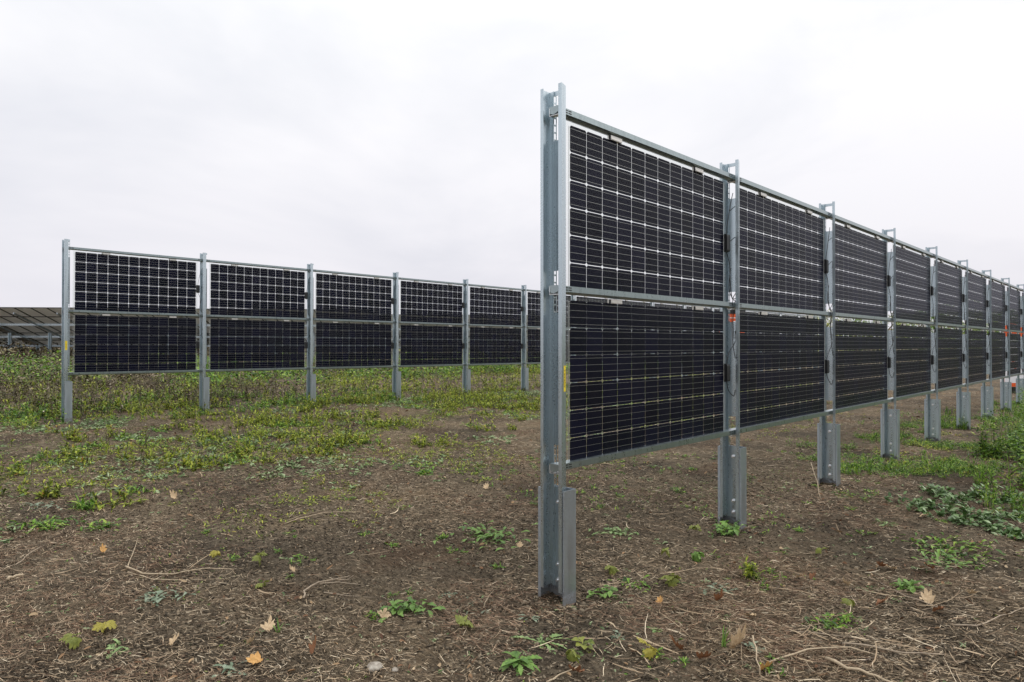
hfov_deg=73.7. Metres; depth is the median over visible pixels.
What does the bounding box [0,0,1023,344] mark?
sky
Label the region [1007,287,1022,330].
solar module
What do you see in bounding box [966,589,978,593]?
fallen leaf
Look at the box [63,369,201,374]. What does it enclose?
rail
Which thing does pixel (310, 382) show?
support post
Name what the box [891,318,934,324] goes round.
rail
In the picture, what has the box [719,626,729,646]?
weed
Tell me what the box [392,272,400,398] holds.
support post
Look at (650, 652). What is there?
maple seedling
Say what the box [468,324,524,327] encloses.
rail
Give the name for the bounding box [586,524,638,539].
weed
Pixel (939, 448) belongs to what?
yellowish clumps
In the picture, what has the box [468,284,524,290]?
rail
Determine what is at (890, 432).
support post
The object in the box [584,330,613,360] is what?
solar module
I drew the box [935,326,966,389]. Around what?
solar module
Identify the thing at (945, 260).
rail
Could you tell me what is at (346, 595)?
stick
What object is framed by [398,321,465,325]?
rail
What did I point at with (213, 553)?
maple seedling
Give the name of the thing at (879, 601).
fallen leaf
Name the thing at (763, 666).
fallen leaf
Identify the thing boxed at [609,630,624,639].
weed
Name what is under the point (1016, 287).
rail
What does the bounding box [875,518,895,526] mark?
weed
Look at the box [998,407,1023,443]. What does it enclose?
bushy green weeds
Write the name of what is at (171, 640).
fallen leaf
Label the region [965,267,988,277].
rail
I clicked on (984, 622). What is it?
stick
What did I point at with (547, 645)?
weed
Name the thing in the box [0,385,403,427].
green tufts
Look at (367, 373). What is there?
shrubs
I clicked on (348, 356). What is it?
solar module
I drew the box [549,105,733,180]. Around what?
rail
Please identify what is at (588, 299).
solar module
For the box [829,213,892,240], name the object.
rail
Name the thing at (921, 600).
stick
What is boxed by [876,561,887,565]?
fallen leaf
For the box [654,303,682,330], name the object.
solar module
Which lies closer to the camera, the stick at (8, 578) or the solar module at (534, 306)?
the stick at (8, 578)
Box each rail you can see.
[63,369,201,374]
[68,247,202,261]
[68,310,202,316]
[206,259,309,270]
[206,315,309,320]
[206,367,309,371]
[313,269,395,278]
[313,318,395,322]
[313,365,395,368]
[398,277,465,285]
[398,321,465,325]
[398,364,465,366]
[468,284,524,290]
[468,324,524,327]
[468,363,524,365]
[524,326,570,328]
[527,362,569,363]
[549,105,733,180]
[549,285,734,307]
[549,429,734,471]
[730,175,830,217]
[731,303,831,316]
[731,410,831,433]
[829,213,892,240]
[829,312,892,321]
[829,398,892,413]
[890,239,934,256]
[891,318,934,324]
[891,390,934,401]
[932,254,965,268]
[933,322,965,327]
[933,384,965,392]
[964,379,989,385]
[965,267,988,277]
[965,325,988,329]
[989,277,1007,284]
[989,328,1007,331]
[992,376,1007,380]
[1005,373,1022,376]
[1010,284,1022,290]
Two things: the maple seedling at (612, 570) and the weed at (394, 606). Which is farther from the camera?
the maple seedling at (612, 570)
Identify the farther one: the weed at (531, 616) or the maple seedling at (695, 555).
the maple seedling at (695, 555)
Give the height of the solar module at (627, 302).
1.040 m
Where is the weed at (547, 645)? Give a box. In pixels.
[512,633,571,654]
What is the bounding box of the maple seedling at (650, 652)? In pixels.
[637,637,657,659]
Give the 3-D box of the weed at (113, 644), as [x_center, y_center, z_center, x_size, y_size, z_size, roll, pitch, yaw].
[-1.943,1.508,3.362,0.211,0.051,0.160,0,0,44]
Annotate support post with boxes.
[61,239,71,422]
[199,253,208,411]
[306,263,315,403]
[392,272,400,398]
[462,279,470,393]
[521,285,528,390]
[538,82,575,606]
[570,295,577,383]
[614,304,619,384]
[718,159,746,529]
[817,201,839,485]
[881,228,899,459]
[924,246,940,441]
[956,259,970,428]
[981,270,993,417]
[1000,278,1011,410]
[1016,284,1023,403]
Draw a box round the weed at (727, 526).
[708,520,746,535]
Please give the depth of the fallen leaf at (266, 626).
3.55 m
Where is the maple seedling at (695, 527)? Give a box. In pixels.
[689,524,701,536]
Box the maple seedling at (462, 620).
[455,614,474,628]
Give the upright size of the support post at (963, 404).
3.350 m
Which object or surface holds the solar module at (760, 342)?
on the rail at (778, 422)
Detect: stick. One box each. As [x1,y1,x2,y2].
[0,546,41,569]
[6,574,23,580]
[125,542,239,579]
[285,510,356,523]
[303,575,359,598]
[324,592,374,597]
[546,666,577,681]
[736,628,760,674]
[769,646,882,662]
[784,630,863,639]
[811,463,827,504]
[825,656,891,681]
[842,642,944,654]
[880,582,976,617]
[950,607,1023,626]
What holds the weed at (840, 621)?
on the ground
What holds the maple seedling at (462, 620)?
on the ground
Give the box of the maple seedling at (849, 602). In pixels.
[840,598,854,606]
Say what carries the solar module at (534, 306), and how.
on the rail at (539, 327)
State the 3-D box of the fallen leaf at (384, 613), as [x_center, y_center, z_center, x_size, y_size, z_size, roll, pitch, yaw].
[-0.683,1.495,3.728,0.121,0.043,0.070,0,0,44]
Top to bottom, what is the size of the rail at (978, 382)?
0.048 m
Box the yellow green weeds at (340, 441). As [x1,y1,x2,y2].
[0,375,818,509]
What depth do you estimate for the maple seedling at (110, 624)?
3.52 m
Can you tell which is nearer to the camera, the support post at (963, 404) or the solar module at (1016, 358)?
the support post at (963, 404)
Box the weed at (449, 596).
[441,592,457,597]
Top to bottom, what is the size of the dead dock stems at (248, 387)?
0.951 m
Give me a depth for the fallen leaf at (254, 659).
3.19 m
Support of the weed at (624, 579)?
on the ground
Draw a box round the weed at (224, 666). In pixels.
[211,660,246,678]
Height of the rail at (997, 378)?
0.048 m
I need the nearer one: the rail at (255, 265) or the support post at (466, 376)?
the rail at (255, 265)
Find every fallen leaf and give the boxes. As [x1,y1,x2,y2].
[100,543,106,552]
[169,633,178,645]
[170,490,176,498]
[246,634,254,645]
[246,651,275,663]
[260,615,274,631]
[308,635,322,654]
[377,608,391,620]
[569,664,591,672]
[656,596,662,602]
[669,635,695,651]
[696,651,710,658]
[714,589,723,601]
[728,624,746,654]
[760,661,771,675]
[809,572,815,578]
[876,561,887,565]
[876,596,887,605]
[919,588,934,604]
[932,605,950,613]
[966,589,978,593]
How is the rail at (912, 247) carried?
attached to the support post at (890, 432)
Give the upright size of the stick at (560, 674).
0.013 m
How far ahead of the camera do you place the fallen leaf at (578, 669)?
3.07 m
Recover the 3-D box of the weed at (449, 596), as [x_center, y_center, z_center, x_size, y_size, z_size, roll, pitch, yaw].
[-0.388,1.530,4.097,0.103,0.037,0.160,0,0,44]
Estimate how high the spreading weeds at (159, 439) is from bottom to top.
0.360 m
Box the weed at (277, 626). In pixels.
[273,619,283,632]
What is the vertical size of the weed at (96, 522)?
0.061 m
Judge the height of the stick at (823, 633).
0.029 m
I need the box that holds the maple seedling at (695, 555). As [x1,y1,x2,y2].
[691,551,704,561]
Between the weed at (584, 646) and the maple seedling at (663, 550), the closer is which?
the weed at (584, 646)
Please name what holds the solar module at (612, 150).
on the rail at (588, 292)
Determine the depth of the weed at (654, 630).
3.56 m
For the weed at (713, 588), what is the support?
on the ground
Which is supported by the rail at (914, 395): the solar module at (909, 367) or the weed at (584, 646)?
the solar module at (909, 367)
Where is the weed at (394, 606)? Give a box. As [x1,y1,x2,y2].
[378,596,445,622]
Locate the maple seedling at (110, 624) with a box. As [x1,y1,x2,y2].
[92,620,116,632]
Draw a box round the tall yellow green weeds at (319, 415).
[0,374,703,451]
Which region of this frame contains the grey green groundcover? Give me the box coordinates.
[0,386,806,542]
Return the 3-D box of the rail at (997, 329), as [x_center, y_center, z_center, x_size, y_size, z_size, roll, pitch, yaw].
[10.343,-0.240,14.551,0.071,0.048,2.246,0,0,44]
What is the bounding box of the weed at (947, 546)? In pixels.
[891,530,1020,562]
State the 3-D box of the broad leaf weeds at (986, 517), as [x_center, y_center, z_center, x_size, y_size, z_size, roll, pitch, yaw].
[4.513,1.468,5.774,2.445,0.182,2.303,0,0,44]
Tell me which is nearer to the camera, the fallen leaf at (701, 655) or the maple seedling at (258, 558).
the fallen leaf at (701, 655)
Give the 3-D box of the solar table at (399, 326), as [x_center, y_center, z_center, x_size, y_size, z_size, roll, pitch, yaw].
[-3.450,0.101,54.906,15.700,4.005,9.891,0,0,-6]
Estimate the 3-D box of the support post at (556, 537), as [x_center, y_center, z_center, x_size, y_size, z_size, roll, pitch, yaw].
[0.262,0.188,4.017,0.197,3.350,0.116,0,0,44]
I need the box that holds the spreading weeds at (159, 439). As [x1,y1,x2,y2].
[0,377,789,470]
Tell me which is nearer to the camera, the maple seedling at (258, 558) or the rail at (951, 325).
the maple seedling at (258, 558)
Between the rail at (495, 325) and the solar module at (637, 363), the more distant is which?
the rail at (495, 325)
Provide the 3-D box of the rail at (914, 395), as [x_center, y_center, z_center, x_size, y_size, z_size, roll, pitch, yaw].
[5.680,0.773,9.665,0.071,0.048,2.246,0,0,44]
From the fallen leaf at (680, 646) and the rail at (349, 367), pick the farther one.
the rail at (349, 367)
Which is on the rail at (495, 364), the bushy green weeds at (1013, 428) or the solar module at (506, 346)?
the solar module at (506, 346)
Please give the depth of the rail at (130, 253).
12.01 m
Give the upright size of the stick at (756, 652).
0.073 m
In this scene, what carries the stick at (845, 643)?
on the ground
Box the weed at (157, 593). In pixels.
[135,586,195,608]
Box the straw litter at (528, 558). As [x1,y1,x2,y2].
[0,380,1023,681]
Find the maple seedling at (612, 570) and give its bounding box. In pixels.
[604,565,619,574]
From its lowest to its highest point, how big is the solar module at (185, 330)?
1.030 m
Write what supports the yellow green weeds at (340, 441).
on the ground
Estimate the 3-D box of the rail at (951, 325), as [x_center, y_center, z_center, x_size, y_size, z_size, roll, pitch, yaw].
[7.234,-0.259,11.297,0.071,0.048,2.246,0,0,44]
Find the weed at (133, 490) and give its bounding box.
[113,485,155,494]
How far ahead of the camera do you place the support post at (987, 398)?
13.78 m
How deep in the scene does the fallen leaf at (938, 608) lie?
3.77 m
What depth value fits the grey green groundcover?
8.47 m
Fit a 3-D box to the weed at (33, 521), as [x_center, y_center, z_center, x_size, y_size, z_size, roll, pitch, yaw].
[-3.745,1.461,5.443,0.454,0.107,0.662,0,0,44]
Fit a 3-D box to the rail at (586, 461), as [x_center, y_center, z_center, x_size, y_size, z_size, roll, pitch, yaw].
[1.018,0.745,4.784,0.071,0.048,2.246,0,0,44]
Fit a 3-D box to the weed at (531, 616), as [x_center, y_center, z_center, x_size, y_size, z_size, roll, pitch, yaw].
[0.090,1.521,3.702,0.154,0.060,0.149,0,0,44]
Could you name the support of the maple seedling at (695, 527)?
on the ground
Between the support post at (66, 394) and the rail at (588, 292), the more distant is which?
the support post at (66, 394)
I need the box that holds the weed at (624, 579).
[608,574,656,592]
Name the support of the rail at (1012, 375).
attached to the support post at (1005, 392)
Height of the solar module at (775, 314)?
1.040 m
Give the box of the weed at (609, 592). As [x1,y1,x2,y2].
[586,585,618,601]
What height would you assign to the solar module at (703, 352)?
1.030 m
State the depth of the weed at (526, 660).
3.11 m
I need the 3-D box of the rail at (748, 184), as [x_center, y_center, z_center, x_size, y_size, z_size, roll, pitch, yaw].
[2.572,-1.332,6.423,0.071,0.048,2.246,0,0,44]
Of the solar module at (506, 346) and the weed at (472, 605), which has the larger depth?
the solar module at (506, 346)
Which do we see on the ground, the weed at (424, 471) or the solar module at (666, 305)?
the weed at (424, 471)
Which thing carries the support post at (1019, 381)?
on the ground
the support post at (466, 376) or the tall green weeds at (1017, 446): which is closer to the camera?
the tall green weeds at (1017, 446)
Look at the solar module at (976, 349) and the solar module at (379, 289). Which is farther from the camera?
the solar module at (379, 289)
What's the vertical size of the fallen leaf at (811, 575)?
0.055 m
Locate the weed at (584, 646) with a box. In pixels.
[572,636,594,652]
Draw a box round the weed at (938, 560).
[912,550,984,569]
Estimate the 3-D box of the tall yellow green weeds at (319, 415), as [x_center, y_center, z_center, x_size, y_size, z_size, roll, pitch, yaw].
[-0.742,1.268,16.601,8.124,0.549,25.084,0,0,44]
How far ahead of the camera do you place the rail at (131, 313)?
12.02 m
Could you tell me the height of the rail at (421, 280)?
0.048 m
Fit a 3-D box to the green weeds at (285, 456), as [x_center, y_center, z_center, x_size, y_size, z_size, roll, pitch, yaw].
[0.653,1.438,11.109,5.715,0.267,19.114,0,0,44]
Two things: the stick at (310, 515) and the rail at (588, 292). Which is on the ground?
the stick at (310, 515)
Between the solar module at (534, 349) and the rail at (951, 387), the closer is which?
the rail at (951, 387)
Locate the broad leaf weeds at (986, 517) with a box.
[884,483,1023,540]
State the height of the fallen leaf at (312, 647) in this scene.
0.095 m
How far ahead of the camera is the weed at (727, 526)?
5.33 m
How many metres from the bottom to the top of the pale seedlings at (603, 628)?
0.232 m
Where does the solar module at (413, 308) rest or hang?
on the rail at (400, 322)
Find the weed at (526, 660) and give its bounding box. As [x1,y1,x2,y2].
[499,651,542,674]
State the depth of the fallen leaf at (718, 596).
3.92 m
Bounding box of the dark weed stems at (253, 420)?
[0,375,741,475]
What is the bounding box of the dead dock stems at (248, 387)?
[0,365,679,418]
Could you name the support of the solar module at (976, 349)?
on the rail at (978, 382)
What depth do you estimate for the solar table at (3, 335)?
53.19 m
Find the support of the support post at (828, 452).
on the ground
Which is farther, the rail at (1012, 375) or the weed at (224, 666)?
the rail at (1012, 375)
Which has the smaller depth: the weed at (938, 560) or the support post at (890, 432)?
the weed at (938, 560)
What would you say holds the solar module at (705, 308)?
on the rail
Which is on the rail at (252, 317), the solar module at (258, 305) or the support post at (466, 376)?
the solar module at (258, 305)
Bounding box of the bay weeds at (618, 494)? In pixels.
[455,410,995,533]
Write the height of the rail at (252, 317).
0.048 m
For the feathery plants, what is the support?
on the ground
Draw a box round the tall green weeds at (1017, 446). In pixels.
[970,385,1023,487]
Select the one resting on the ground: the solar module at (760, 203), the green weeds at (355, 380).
the green weeds at (355, 380)
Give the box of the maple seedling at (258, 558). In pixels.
[252,550,266,566]
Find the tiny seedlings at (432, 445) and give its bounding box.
[0,415,1021,681]
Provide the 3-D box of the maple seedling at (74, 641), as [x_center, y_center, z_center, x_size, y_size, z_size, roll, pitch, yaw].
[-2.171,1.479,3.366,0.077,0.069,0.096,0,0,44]
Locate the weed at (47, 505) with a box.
[9,501,61,511]
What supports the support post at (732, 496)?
on the ground
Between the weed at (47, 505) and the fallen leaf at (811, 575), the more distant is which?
the weed at (47, 505)
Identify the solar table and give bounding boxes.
[0,307,210,358]
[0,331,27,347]
[177,308,383,360]
[369,314,568,352]
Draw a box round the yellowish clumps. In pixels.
[874,408,1023,478]
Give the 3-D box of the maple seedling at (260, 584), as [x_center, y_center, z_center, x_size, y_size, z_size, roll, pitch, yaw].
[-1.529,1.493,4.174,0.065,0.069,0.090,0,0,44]
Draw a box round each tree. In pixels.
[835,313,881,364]
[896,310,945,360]
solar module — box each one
[74,252,206,314]
[74,314,202,371]
[210,264,313,319]
[210,318,309,368]
[315,322,395,366]
[316,273,398,321]
[400,281,468,324]
[400,324,465,364]
[469,287,524,325]
[469,326,524,363]
[527,292,570,327]
[527,328,570,361]
[568,126,735,304]
[569,299,735,460]
[576,296,616,328]
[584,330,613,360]
[622,300,650,329]
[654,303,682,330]
[654,352,682,354]
[686,306,713,331]
[692,334,713,358]
[739,188,832,313]
[740,311,832,427]
[746,312,757,333]
[764,313,779,334]
[782,314,797,334]
[832,319,893,408]
[835,223,893,316]
[893,246,935,323]
[893,323,935,397]
[934,260,966,325]
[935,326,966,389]
[965,271,989,326]
[965,329,989,383]
[989,280,1008,329]
[989,331,1008,378]
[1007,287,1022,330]
[1007,332,1023,374]
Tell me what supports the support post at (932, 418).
on the ground
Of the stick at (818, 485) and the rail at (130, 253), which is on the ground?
the stick at (818, 485)
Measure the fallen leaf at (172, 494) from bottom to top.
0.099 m
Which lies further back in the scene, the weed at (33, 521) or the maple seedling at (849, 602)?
the weed at (33, 521)
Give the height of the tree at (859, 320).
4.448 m
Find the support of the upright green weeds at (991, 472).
on the ground
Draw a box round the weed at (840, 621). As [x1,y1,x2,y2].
[805,612,854,630]
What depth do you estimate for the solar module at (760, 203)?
6.34 m
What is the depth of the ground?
4.97 m
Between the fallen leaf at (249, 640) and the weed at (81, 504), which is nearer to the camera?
the fallen leaf at (249, 640)
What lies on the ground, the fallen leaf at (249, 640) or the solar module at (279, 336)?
the fallen leaf at (249, 640)
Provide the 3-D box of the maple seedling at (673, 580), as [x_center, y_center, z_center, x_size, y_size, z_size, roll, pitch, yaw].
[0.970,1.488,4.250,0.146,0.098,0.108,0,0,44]
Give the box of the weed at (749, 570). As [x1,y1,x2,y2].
[738,556,765,579]
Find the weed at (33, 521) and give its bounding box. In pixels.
[6,515,84,533]
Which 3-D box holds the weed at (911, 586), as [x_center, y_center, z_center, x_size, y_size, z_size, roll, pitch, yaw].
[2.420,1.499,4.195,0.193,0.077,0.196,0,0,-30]
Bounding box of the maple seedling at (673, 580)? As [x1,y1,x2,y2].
[659,573,680,586]
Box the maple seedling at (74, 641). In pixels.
[59,633,81,649]
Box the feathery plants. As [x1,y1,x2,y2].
[201,431,1018,676]
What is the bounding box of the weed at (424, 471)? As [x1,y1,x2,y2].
[414,468,433,475]
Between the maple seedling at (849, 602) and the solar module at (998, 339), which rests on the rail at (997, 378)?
the solar module at (998, 339)
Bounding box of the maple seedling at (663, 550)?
[661,547,669,557]
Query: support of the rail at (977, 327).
attached to the support post at (963, 404)
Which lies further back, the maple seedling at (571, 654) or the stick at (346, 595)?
the stick at (346, 595)
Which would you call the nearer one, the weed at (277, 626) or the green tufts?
the weed at (277, 626)
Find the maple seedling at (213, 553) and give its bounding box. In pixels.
[209,550,220,559]
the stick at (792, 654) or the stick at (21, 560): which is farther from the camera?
the stick at (21, 560)
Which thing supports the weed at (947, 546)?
on the ground
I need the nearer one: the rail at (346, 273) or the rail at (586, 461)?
the rail at (586, 461)
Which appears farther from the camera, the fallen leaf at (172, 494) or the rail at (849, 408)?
the rail at (849, 408)
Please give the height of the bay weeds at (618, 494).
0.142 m
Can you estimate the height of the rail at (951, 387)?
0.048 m
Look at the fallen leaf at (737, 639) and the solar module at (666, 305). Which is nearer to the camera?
the fallen leaf at (737, 639)
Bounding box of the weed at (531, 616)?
[519,614,539,621]
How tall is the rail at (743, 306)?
0.048 m
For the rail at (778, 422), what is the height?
0.048 m
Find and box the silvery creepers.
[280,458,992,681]
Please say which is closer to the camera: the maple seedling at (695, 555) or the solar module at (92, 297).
the maple seedling at (695, 555)
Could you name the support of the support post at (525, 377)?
on the ground
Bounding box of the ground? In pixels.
[0,345,1023,681]
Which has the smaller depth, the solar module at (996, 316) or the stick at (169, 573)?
the stick at (169, 573)
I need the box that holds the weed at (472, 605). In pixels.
[452,599,492,613]
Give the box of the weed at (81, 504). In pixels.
[64,494,108,513]
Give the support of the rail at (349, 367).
attached to the support post at (310, 382)
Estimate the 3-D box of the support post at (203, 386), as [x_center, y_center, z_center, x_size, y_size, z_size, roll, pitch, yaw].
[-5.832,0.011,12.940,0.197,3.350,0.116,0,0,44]
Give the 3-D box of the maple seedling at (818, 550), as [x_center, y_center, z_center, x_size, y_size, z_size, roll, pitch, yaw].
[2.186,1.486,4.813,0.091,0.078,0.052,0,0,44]
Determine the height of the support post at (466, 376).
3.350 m
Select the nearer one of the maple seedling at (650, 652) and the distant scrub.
the maple seedling at (650, 652)
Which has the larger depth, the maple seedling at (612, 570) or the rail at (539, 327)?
the rail at (539, 327)
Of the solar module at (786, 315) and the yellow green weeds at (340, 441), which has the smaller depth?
the yellow green weeds at (340, 441)
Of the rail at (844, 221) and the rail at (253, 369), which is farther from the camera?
the rail at (253, 369)
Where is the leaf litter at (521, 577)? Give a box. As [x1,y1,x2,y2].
[11,381,1019,681]
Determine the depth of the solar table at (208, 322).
50.84 m
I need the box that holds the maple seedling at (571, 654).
[565,649,579,662]
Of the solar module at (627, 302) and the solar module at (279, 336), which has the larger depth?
the solar module at (627, 302)
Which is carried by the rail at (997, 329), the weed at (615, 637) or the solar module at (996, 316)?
the solar module at (996, 316)
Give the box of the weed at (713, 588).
[700,582,736,594]
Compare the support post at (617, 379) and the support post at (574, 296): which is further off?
the support post at (617, 379)
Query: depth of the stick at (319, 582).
4.18 m
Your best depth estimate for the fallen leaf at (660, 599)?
3.98 m
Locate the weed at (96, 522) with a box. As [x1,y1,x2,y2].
[76,518,120,533]
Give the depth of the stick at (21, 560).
4.57 m
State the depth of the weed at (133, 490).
6.59 m
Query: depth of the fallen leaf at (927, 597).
3.96 m
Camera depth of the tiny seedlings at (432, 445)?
6.59 m
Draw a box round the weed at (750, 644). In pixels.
[744,641,766,652]
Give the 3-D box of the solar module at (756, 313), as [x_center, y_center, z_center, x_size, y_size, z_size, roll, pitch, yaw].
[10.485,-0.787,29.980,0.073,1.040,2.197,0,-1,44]
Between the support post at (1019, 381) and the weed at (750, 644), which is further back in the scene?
the support post at (1019, 381)
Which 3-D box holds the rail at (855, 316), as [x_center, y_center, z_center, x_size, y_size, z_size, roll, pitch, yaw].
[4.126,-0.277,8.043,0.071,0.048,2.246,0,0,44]
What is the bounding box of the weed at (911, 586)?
[890,578,923,593]
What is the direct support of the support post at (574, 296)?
on the ground
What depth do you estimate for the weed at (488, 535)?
5.28 m
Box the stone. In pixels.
[367,661,382,671]
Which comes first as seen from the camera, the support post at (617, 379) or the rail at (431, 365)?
the rail at (431, 365)
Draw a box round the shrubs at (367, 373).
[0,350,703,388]
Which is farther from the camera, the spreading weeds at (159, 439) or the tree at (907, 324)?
the tree at (907, 324)
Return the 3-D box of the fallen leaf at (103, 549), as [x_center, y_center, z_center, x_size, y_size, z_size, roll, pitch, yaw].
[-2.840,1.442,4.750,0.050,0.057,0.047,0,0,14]
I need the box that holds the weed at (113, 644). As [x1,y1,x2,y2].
[103,638,129,657]
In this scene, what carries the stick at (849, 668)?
on the ground
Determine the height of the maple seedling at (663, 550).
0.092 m
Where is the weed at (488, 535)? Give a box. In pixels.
[433,520,537,550]
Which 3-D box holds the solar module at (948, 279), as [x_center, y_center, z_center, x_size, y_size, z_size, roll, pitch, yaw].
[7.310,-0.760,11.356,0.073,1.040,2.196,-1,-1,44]
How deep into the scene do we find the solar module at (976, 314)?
13.01 m
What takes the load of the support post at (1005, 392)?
on the ground
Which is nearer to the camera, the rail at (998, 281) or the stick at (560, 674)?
the stick at (560, 674)
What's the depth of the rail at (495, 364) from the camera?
18.50 m
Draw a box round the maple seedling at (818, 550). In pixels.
[815,547,826,554]
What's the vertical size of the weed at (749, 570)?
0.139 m
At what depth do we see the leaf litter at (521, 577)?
4.29 m
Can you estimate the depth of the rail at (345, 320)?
15.26 m
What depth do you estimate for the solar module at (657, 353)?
24.95 m
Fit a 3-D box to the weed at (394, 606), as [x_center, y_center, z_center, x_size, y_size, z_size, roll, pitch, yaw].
[-0.563,1.487,3.814,0.373,0.089,0.194,0,0,-13]
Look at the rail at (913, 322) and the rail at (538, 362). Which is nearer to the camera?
the rail at (913, 322)
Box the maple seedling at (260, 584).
[255,580,269,588]
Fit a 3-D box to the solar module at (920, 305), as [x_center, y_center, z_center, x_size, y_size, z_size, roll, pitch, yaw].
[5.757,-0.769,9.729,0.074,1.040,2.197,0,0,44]
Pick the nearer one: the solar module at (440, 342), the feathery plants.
the feathery plants
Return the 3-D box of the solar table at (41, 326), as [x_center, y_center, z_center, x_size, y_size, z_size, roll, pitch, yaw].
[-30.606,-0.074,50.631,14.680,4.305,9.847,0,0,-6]
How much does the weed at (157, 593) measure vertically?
0.059 m
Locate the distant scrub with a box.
[0,338,602,363]
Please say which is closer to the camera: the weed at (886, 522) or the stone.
the stone
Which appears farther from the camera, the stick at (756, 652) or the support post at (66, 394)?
the support post at (66, 394)
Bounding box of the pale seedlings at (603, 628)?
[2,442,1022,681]
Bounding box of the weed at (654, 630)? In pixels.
[646,626,661,632]
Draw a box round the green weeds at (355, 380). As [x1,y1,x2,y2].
[0,364,756,411]
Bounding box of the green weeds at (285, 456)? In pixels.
[1,394,890,539]
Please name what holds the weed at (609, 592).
on the ground
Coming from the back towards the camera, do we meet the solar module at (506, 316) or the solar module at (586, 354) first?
the solar module at (586, 354)
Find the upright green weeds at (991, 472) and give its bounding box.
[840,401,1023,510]

